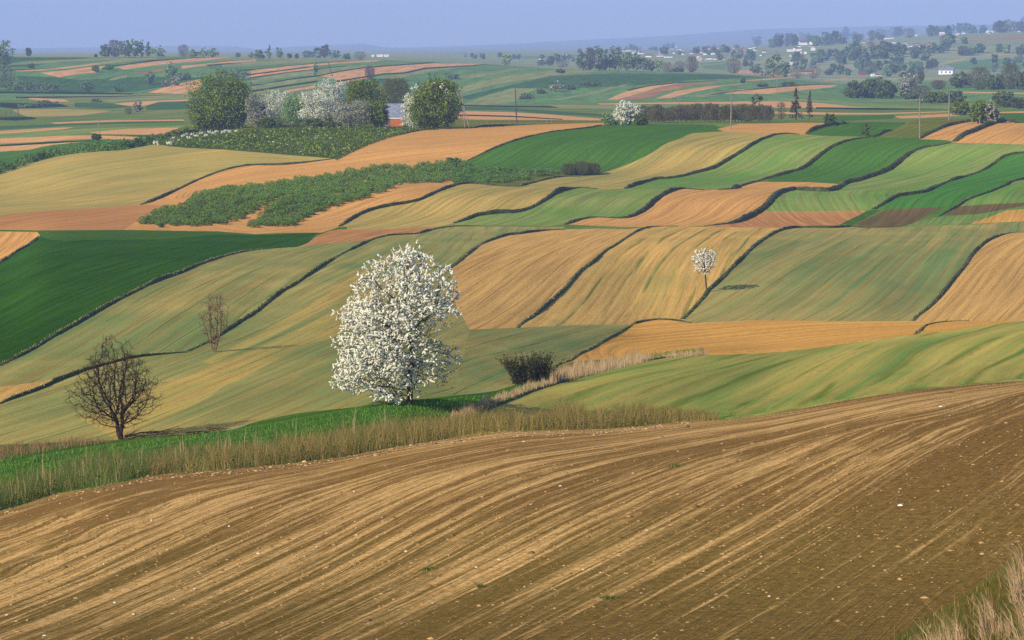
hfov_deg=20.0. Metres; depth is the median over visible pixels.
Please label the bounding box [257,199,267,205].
shrub
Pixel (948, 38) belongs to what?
tree
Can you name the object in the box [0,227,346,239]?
verge
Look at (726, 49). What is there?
tree
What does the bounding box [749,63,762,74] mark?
tree
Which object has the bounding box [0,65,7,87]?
tree
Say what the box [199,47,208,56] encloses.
tree
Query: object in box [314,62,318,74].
tree
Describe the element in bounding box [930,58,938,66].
tree
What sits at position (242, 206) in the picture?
shrub
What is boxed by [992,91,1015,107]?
tree
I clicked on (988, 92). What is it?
field
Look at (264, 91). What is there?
field
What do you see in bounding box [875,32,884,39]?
tree
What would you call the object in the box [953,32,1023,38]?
field
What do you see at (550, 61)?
bush
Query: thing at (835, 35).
tree
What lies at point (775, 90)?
field
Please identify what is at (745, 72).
field
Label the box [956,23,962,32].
tree
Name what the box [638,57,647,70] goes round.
tree
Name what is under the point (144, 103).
field
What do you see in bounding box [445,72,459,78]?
bush
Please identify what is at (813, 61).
tree
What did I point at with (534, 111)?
field
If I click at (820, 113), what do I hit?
field
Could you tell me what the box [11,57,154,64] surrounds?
field
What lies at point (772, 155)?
field
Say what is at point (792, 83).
bush
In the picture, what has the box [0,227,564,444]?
field
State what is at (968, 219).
field
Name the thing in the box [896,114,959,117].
field
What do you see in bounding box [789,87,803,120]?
tree
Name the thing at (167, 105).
field
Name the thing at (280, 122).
bush
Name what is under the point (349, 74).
field
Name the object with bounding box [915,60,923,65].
tree
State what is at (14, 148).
field
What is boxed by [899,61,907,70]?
tree
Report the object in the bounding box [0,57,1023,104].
ridge meadow
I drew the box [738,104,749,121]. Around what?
orchard tree
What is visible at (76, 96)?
field
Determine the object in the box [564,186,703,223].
field bank strip
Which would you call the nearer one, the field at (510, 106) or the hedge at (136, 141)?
the hedge at (136, 141)
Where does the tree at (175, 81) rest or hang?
on the field at (180, 88)
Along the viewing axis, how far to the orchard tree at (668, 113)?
708.26 m
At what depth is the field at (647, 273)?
334.83 m
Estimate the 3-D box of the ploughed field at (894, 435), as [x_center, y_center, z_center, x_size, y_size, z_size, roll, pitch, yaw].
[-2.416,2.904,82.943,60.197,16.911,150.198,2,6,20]
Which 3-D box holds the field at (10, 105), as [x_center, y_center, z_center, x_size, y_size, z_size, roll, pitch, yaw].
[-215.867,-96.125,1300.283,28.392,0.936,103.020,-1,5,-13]
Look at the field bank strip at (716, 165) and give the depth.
576.98 m
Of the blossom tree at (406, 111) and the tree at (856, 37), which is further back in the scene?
the tree at (856, 37)
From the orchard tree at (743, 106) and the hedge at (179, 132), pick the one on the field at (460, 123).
the hedge at (179, 132)
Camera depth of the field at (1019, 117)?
809.30 m
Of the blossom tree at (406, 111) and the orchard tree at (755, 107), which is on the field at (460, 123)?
the blossom tree at (406, 111)
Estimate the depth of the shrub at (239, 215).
464.15 m
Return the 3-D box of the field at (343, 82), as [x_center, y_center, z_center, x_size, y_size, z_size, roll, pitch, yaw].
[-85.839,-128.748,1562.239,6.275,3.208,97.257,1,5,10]
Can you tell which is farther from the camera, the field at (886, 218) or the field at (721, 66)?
the field at (721, 66)
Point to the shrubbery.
(322, 185)
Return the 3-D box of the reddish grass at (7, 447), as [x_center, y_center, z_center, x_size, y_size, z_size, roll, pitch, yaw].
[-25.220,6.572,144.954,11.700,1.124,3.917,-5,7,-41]
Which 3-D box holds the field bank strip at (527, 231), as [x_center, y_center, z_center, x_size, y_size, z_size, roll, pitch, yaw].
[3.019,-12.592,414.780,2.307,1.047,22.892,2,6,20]
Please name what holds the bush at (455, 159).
on the field at (411, 149)
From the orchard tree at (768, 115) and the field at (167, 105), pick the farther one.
the field at (167, 105)
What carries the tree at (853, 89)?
on the ridge meadow at (822, 94)
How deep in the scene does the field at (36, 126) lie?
990.95 m
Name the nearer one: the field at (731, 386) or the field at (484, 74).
the field at (731, 386)
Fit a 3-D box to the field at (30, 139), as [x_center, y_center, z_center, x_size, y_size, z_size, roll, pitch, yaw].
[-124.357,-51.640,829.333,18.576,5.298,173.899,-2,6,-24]
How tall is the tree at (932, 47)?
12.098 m
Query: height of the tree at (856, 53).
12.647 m
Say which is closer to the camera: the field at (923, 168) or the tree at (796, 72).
the field at (923, 168)
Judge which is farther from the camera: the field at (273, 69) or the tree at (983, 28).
the tree at (983, 28)
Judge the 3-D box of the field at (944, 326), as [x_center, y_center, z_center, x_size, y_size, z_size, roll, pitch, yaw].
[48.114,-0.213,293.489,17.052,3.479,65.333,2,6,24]
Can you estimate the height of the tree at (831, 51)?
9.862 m
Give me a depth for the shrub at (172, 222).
453.72 m
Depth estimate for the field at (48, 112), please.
1173.47 m
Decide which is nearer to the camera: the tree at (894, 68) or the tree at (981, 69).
the tree at (981, 69)
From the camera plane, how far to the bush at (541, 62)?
2489.89 m
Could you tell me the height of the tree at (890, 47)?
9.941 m
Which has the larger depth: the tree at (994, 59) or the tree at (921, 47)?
the tree at (921, 47)
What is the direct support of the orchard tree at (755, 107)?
on the valley meadow at (121, 114)
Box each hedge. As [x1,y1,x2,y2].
[0,133,153,172]
[146,127,202,143]
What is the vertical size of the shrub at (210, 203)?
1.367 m
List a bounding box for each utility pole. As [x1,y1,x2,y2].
[462,92,468,126]
[515,89,516,122]
[730,90,731,128]
[916,98,922,138]
[947,92,951,120]
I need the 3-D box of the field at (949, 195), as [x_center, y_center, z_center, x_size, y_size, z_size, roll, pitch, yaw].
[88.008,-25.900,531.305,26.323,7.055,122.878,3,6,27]
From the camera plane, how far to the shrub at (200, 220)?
454.62 m
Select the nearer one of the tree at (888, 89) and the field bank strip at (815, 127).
the field bank strip at (815, 127)
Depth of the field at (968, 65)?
2661.76 m
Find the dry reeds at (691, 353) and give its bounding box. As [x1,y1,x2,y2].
[662,349,706,357]
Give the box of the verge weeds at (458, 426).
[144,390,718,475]
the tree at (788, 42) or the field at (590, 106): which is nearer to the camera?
the field at (590, 106)
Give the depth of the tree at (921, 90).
1324.08 m
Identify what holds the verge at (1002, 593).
on the ploughed field at (894, 435)
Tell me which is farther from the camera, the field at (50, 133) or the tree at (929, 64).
the tree at (929, 64)
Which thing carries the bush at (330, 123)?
on the field at (160, 141)
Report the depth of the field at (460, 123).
743.26 m
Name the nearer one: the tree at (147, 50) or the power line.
the power line
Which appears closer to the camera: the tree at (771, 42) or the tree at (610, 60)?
the tree at (610, 60)
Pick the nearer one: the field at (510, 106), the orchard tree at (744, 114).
the orchard tree at (744, 114)
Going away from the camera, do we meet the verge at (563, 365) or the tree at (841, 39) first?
the verge at (563, 365)
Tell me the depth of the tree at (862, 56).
2693.60 m
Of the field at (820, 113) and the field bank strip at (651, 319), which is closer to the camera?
the field bank strip at (651, 319)
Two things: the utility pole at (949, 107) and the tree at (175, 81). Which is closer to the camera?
the utility pole at (949, 107)
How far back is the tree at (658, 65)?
1970.98 m
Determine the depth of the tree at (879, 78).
1363.84 m
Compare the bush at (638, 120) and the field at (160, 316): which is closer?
the field at (160, 316)
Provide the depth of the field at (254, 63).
1886.43 m
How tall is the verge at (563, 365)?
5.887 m
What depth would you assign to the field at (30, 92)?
1467.03 m
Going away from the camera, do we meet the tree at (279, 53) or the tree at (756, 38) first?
the tree at (279, 53)
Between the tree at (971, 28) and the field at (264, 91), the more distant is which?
the tree at (971, 28)
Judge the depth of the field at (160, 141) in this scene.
615.20 m
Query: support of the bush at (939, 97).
on the valley meadow at (121, 114)
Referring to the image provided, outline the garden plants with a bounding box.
[162,125,421,156]
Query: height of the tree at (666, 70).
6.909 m
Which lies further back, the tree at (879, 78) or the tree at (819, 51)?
the tree at (819, 51)
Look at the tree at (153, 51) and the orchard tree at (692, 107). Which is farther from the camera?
the tree at (153, 51)
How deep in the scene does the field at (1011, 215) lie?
463.90 m
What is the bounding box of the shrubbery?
[191,159,562,200]
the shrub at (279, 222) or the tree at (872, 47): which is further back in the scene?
the tree at (872, 47)
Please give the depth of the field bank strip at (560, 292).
324.80 m
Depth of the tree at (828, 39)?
3874.60 m
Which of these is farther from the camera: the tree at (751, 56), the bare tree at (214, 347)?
the tree at (751, 56)
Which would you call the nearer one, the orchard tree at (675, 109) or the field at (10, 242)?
the field at (10, 242)
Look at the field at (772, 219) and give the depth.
470.92 m
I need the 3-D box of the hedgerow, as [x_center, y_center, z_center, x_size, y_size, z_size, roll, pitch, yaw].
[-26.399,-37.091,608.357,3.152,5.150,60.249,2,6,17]
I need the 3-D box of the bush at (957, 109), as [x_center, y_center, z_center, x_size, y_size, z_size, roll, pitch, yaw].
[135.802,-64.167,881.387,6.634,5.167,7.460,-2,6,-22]
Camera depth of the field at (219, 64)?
1753.25 m
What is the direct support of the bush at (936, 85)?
on the ridge meadow at (822, 94)
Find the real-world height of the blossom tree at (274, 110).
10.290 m
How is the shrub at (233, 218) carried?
on the field at (411, 149)
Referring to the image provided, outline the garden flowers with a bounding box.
[170,126,382,152]
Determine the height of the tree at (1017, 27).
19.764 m
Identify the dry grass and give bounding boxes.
[445,374,556,418]
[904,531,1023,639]
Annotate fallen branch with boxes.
[121,425,230,438]
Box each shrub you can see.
[137,216,149,221]
[169,219,181,223]
[169,221,178,225]
[196,218,206,225]
[206,202,217,206]
[230,216,237,221]
[233,198,241,203]
[234,213,244,218]
[238,204,250,209]
[250,222,260,227]
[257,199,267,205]
[263,220,274,225]
[269,204,278,210]
[273,220,284,226]
[281,200,290,206]
[286,205,297,210]
[287,218,296,225]
[301,208,314,215]
[313,206,322,211]
[326,200,339,206]
[344,196,352,201]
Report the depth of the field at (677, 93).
1456.81 m
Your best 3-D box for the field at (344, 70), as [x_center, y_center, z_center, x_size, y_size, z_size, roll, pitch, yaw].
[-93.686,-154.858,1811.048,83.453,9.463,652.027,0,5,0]
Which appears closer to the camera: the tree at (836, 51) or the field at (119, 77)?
the field at (119, 77)
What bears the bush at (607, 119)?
on the field at (608, 147)
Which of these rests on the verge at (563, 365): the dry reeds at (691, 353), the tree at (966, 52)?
the dry reeds at (691, 353)
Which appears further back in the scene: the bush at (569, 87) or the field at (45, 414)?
the bush at (569, 87)
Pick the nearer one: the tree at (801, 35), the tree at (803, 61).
the tree at (803, 61)
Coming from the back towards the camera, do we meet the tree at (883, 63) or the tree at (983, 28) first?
the tree at (983, 28)
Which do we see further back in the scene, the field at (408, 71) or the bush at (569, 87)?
the field at (408, 71)
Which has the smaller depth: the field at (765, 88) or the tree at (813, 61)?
the field at (765, 88)
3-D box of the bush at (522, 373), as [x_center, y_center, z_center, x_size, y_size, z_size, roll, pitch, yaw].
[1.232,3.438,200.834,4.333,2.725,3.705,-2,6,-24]
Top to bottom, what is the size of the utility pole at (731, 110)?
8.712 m
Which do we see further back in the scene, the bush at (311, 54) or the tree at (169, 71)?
the bush at (311, 54)
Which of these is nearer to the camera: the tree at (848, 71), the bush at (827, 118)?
the bush at (827, 118)
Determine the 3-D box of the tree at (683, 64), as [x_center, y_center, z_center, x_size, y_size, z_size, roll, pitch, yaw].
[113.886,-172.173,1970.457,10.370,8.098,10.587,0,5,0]
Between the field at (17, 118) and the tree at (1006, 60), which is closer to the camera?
the field at (17, 118)
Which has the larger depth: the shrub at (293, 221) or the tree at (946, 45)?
the tree at (946, 45)
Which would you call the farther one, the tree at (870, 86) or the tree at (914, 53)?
the tree at (914, 53)
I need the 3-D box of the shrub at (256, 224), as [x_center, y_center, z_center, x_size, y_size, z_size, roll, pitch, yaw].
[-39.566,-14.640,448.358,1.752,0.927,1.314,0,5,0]
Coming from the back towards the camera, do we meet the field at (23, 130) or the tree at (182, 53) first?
the tree at (182, 53)
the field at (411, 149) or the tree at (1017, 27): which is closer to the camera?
the field at (411, 149)
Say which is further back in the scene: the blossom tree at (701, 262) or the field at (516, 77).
the field at (516, 77)
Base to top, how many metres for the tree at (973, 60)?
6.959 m
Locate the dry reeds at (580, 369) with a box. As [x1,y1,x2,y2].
[549,349,658,381]
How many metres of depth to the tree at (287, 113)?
697.79 m
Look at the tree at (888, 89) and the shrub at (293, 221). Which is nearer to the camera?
the shrub at (293, 221)
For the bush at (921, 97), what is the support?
on the valley meadow at (121, 114)
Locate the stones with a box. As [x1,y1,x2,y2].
[6,406,967,635]
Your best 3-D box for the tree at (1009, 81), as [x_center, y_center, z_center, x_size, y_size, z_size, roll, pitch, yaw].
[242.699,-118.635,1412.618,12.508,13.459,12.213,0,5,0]
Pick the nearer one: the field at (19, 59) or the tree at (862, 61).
the field at (19, 59)
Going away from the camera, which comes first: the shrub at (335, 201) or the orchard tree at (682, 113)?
the shrub at (335, 201)
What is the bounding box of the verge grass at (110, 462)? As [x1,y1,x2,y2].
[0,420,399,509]
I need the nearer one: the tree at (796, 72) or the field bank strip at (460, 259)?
the field bank strip at (460, 259)
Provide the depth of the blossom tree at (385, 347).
161.29 m
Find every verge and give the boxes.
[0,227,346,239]
[0,365,556,509]
[500,356,657,389]
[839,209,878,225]
[890,554,1023,639]
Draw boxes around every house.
[385,103,407,125]
[799,40,808,44]
[858,71,865,76]
[938,66,954,74]
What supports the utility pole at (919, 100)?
on the field at (910, 130)
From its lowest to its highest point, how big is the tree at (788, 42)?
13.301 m
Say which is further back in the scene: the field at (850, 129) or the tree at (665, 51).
the tree at (665, 51)
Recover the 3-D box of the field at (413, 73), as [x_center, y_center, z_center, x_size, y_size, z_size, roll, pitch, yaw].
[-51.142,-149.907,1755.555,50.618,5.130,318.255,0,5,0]
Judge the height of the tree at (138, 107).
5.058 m
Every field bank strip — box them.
[0,236,40,262]
[0,248,262,364]
[0,350,186,403]
[141,158,334,203]
[186,232,417,350]
[335,124,531,157]
[338,181,518,225]
[418,225,479,233]
[449,228,558,267]
[453,186,597,222]
[466,124,601,160]
[477,354,703,412]
[511,229,565,234]
[517,225,676,327]
[518,175,579,186]
[558,323,633,363]
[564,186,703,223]
[625,133,797,187]
[633,318,691,323]
[680,225,866,320]
[704,142,951,225]
[717,136,873,189]
[805,120,848,133]
[873,151,1023,208]
[874,129,891,136]
[911,231,1023,320]
[914,320,968,333]
[918,118,970,137]
[939,177,1023,215]
[953,117,1019,140]
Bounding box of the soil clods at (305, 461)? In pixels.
[0,421,691,514]
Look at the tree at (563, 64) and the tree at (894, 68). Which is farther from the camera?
the tree at (894, 68)
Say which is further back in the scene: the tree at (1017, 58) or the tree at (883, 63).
the tree at (1017, 58)
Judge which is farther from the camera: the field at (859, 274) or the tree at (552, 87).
the tree at (552, 87)
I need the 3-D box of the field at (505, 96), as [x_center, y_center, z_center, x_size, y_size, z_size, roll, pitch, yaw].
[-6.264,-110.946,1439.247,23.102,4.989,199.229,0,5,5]
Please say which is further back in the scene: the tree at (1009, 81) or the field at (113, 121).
the tree at (1009, 81)
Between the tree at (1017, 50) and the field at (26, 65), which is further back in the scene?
the tree at (1017, 50)
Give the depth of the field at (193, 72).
1608.85 m
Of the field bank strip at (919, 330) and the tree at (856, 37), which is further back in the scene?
the tree at (856, 37)
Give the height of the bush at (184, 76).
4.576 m
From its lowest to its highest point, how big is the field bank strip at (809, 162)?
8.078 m
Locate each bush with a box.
[0,112,14,117]
[17,102,36,107]
[38,100,57,105]
[90,98,101,102]
[91,65,99,71]
[91,133,101,140]
[101,64,113,69]
[110,83,124,91]
[162,80,169,86]
[175,72,190,79]
[187,49,198,56]
[256,117,278,127]
[273,117,300,126]
[301,118,324,127]
[302,50,314,57]
[323,115,341,127]
[328,50,341,57]
[342,53,350,58]
[353,51,365,59]
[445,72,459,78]
[445,157,460,164]
[495,350,565,383]
[519,92,534,98]
[536,60,545,65]
[536,88,546,93]
[545,59,553,65]
[555,68,565,72]
[560,163,575,174]
[564,84,576,89]
[572,160,589,174]
[580,82,600,85]
[586,162,600,174]
[599,112,617,124]
[633,112,649,124]
[670,67,683,71]
[756,83,768,86]
[759,70,768,75]
[788,81,797,85]
[823,113,835,122]
[861,123,870,135]
[903,92,920,98]
[917,94,936,102]
[922,91,948,102]
[930,80,945,88]
[947,90,966,102]
[950,101,970,114]
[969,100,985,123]
[983,99,999,120]
[1009,96,1023,108]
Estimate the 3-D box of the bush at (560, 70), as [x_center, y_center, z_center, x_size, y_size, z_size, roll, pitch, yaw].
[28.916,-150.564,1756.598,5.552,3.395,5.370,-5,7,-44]
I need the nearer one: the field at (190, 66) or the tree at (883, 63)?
the field at (190, 66)
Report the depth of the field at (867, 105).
1168.41 m
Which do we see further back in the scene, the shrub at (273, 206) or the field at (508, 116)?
the field at (508, 116)
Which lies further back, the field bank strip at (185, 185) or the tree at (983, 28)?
the tree at (983, 28)
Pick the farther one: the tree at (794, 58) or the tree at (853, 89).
the tree at (794, 58)
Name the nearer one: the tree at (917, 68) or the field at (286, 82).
the field at (286, 82)
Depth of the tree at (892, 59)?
2695.91 m
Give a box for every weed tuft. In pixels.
[422,566,437,570]
[594,594,619,599]
[665,463,683,467]
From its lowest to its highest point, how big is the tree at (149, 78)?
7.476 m
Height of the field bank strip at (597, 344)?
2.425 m
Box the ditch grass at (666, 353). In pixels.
[481,346,703,408]
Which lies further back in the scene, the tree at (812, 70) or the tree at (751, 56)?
the tree at (751, 56)
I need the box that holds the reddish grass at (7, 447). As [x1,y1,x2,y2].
[0,434,110,458]
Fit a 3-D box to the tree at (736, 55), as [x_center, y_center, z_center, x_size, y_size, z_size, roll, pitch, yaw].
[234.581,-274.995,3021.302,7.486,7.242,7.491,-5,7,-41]
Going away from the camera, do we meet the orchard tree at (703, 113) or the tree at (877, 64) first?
the orchard tree at (703, 113)
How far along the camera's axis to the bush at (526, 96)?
1420.86 m
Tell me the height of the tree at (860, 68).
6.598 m
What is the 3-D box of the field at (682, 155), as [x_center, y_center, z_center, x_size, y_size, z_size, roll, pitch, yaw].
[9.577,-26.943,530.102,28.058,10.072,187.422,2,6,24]
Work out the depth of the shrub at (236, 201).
480.88 m
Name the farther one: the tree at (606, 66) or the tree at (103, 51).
the tree at (103, 51)
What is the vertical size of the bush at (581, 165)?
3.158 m
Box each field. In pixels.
[0,91,132,93]
[0,103,68,108]
[0,117,35,120]
[0,121,183,129]
[0,123,603,230]
[0,125,185,137]
[0,127,72,133]
[0,135,138,142]
[0,139,158,172]
[0,140,91,145]
[0,141,85,151]
[0,145,330,215]
[0,205,163,229]
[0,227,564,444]
[0,231,39,259]
[0,233,316,365]
[0,240,364,386]
[0,380,49,403]
[0,381,1023,639]
[2,57,85,63]
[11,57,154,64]
[11,64,43,66]
[13,109,107,116]
[16,74,238,91]
[16,94,188,97]
[19,58,145,70]
[19,94,187,97]
[29,98,66,101]
[43,66,104,76]
[54,119,183,123]
[63,68,240,79]
[75,102,131,108]
[81,258,436,439]
[89,128,177,134]
[92,57,172,64]
[102,96,191,101]
[104,134,157,136]
[110,75,126,79]
[112,57,206,65]
[115,57,227,68]
[116,99,187,105]
[117,268,469,439]
[134,68,164,73]
[145,101,188,109]
[148,79,202,93]
[150,57,291,66]
[154,119,604,139]
[155,126,410,157]
[181,60,255,67]
[203,253,397,363]
[207,63,233,65]
[218,183,449,233]
[222,59,378,66]
[241,61,348,70]
[247,60,379,73]
[248,66,308,74]
[248,67,313,77]
[249,66,342,78]
[251,63,398,82]
[252,62,435,85]
[252,77,325,89]
[252,81,316,91]
[252,83,315,93]
[285,85,314,91]
[299,226,436,246]
[322,63,476,80]
[337,64,487,81]
[337,78,366,83]
[341,131,768,229]
[373,79,412,82]
[376,66,469,78]
[450,321,1023,438]
[452,228,639,329]
[453,52,522,53]
[453,70,614,93]
[453,111,599,119]
[453,124,721,183]
[453,324,630,395]
[455,134,856,225]
[456,107,611,115]
[457,74,762,99]
[459,68,540,77]
[459,114,562,119]
[460,105,558,107]
[464,89,534,104]
[468,171,588,185]
[512,55,585,58]
[520,226,777,327]
[549,105,634,108]
[553,84,627,99]
[563,320,932,363]
[567,182,837,226]
[597,101,866,107]
[608,83,677,99]
[620,81,721,99]
[628,81,704,90]
[655,83,746,98]
[668,49,767,52]
[684,221,1023,322]
[693,90,734,96]
[699,61,724,69]
[700,62,724,65]
[706,83,833,95]
[707,211,864,227]
[719,123,824,134]
[724,85,836,93]
[730,70,815,74]
[746,77,797,80]
[765,143,1023,210]
[768,98,947,108]
[768,137,948,183]
[773,111,947,114]
[808,122,904,136]
[816,107,934,109]
[831,115,895,121]
[856,207,945,227]
[877,117,971,138]
[877,154,1023,216]
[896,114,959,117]
[903,206,1023,226]
[916,232,1023,321]
[918,321,1018,333]
[921,121,982,140]
[945,57,1023,69]
[946,203,1023,215]
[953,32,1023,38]
[956,121,1023,144]
[961,180,1023,205]
[962,92,1023,93]
[968,37,1023,41]
[971,209,1023,223]
[991,113,1023,122]
[1000,111,1023,112]
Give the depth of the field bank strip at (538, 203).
477.34 m
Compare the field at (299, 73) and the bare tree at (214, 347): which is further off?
the field at (299, 73)
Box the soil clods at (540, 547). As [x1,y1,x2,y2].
[0,391,1023,639]
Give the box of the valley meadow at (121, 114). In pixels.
[0,89,1023,239]
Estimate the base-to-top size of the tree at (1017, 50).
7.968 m
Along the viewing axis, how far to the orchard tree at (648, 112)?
725.67 m
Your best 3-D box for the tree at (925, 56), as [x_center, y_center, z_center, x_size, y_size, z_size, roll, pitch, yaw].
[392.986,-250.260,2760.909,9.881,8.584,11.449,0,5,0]
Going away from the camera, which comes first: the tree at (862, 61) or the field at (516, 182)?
the field at (516, 182)
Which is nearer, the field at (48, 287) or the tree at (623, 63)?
the field at (48, 287)
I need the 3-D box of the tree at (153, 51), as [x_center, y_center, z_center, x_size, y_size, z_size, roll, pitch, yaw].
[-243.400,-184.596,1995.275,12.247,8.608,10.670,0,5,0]
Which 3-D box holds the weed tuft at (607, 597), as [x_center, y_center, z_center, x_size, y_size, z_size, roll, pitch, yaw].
[1.686,4.861,50.766,0.364,0.130,0.392,-4,7,-38]
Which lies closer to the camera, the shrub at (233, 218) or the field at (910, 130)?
the shrub at (233, 218)
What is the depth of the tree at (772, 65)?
1850.19 m
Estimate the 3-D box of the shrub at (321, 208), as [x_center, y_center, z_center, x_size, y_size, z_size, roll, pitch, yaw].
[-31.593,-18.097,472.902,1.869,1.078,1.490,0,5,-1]
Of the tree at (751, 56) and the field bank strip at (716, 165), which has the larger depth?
the tree at (751, 56)
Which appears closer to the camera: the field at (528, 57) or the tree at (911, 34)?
the field at (528, 57)
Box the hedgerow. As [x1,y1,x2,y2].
[335,127,438,159]
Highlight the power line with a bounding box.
[732,91,918,101]
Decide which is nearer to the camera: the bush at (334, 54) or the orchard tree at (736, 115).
the orchard tree at (736, 115)
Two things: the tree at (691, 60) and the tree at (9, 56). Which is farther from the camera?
the tree at (691, 60)
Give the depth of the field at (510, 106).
1282.90 m
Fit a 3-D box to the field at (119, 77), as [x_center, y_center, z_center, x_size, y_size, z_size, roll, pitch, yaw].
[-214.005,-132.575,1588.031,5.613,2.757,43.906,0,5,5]
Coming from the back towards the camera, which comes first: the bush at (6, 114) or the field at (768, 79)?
the field at (768, 79)
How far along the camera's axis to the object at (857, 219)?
473.88 m
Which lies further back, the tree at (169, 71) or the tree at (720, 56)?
the tree at (720, 56)
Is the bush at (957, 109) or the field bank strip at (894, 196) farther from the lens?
the bush at (957, 109)
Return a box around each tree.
[0,40,15,64]
[0,41,11,66]
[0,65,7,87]
[0,65,15,87]
[8,79,23,89]
[23,80,47,90]
[25,48,31,56]
[40,82,58,90]
[63,334,166,439]
[80,81,94,91]
[99,44,111,56]
[109,40,119,56]
[117,40,132,57]
[124,39,140,56]
[132,100,143,111]
[139,39,146,56]
[144,71,154,84]
[145,42,150,56]
[149,45,165,56]
[164,62,178,78]
[169,76,179,85]
[178,44,188,56]
[183,65,253,131]
[198,292,230,351]
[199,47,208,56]
[207,48,219,56]
[215,68,226,76]
[228,68,249,78]
[244,93,268,127]
[254,50,265,58]
[257,89,292,126]
[265,45,271,58]
[276,47,283,57]
[278,94,308,126]
[297,88,339,126]
[312,77,347,117]
[313,47,325,57]
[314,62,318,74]
[319,44,330,57]
[328,98,372,127]
[329,239,466,404]
[342,77,390,123]
[364,65,374,78]
[370,100,390,126]
[378,76,410,104]
[398,92,420,127]
[408,71,462,127]
[501,54,511,64]
[547,80,563,91]
[555,54,560,61]
[556,58,569,67]
[575,52,589,69]
[585,47,595,69]
[592,45,607,69]
[596,60,611,69]
[603,46,616,69]
[611,48,623,70]
[612,100,643,124]
[620,52,633,70]
[631,53,641,70]
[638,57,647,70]
[646,59,655,70]
[646,109,652,121]
[649,110,660,120]
[652,104,663,122]
[654,59,662,70]
[661,62,672,71]
[662,47,667,54]
[662,111,674,121]
[672,107,680,121]
[673,61,686,69]
[676,106,687,122]
[683,104,692,120]
[685,56,698,71]
[686,112,696,120]
[689,103,700,119]
[691,247,716,290]
[695,106,705,120]
[700,111,708,119]
[703,103,712,121]
[706,112,714,120]
[709,103,720,121]
[712,108,724,122]
[716,53,723,59]
[718,105,730,122]
[722,103,734,119]
[723,46,730,52]
[724,58,740,73]
[729,105,739,121]
[732,108,744,121]
[734,52,740,58]
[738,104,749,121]
[741,60,747,65]
[742,110,753,122]
[745,108,757,122]
[748,53,755,60]
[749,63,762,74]
[749,94,763,120]
[750,105,759,119]
[752,36,761,44]
[755,111,766,120]
[763,105,774,122]
[764,53,781,76]
[767,38,776,47]
[773,34,783,46]
[776,101,786,120]
[779,61,790,76]
[784,38,790,45]
[785,33,792,44]
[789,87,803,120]
[790,34,798,45]
[791,56,798,61]
[791,67,803,78]
[792,60,798,66]
[798,32,805,39]
[800,58,807,64]
[805,91,813,118]
[806,36,813,43]
[807,66,820,78]
[810,58,816,64]
[812,37,820,45]
[814,49,824,55]
[816,54,823,62]
[820,52,828,60]
[821,31,829,37]
[821,35,834,44]
[824,68,832,74]
[827,49,834,56]
[828,63,836,71]
[830,31,838,43]
[832,49,838,56]
[835,64,844,73]
[837,35,846,43]
[837,55,846,63]
[840,80,864,97]
[841,26,849,35]
[844,49,853,60]
[844,68,851,74]
[848,41,861,49]
[851,48,860,59]
[852,34,861,41]
[857,57,867,67]
[858,54,868,61]
[858,66,865,71]
[859,78,879,97]
[865,67,873,73]
[867,30,875,40]
[867,41,874,50]
[867,76,883,96]
[870,45,876,54]
[871,49,879,58]
[874,60,881,69]
[874,79,897,98]
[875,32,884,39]
[878,46,889,58]
[879,60,890,70]
[884,70,891,76]
[885,44,892,52]
[887,26,894,35]
[890,56,897,64]
[890,64,897,73]
[892,45,902,56]
[893,26,903,36]
[896,42,904,53]
[896,53,904,61]
[897,70,921,96]
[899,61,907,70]
[904,28,915,37]
[906,68,915,74]
[909,85,931,94]
[910,48,919,57]
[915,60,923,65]
[915,65,921,72]
[917,44,926,53]
[918,71,924,81]
[920,53,929,60]
[922,48,931,54]
[925,25,938,35]
[925,60,934,68]
[926,42,937,52]
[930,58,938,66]
[936,46,945,52]
[940,40,950,50]
[943,25,951,34]
[943,35,952,44]
[949,71,972,87]
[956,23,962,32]
[957,47,963,54]
[960,22,968,32]
[961,36,967,43]
[962,47,968,55]
[966,24,977,33]
[967,47,975,55]
[967,66,991,89]
[969,57,976,63]
[975,43,985,52]
[979,25,987,32]
[982,73,1005,89]
[991,54,997,63]
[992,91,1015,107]
[994,20,1004,32]
[996,43,1002,51]
[998,63,1020,88]
[1002,21,1009,32]
[1002,43,1010,53]
[1002,57,1010,64]
[1006,20,1016,31]
[1012,70,1023,89]
[1014,56,1020,62]
[1015,47,1022,53]
[1016,21,1023,30]
[1018,22,1023,31]
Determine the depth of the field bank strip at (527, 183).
553.27 m
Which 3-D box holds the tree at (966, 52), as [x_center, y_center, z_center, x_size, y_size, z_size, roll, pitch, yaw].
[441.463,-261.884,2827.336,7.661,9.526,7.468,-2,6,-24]
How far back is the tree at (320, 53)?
2595.65 m

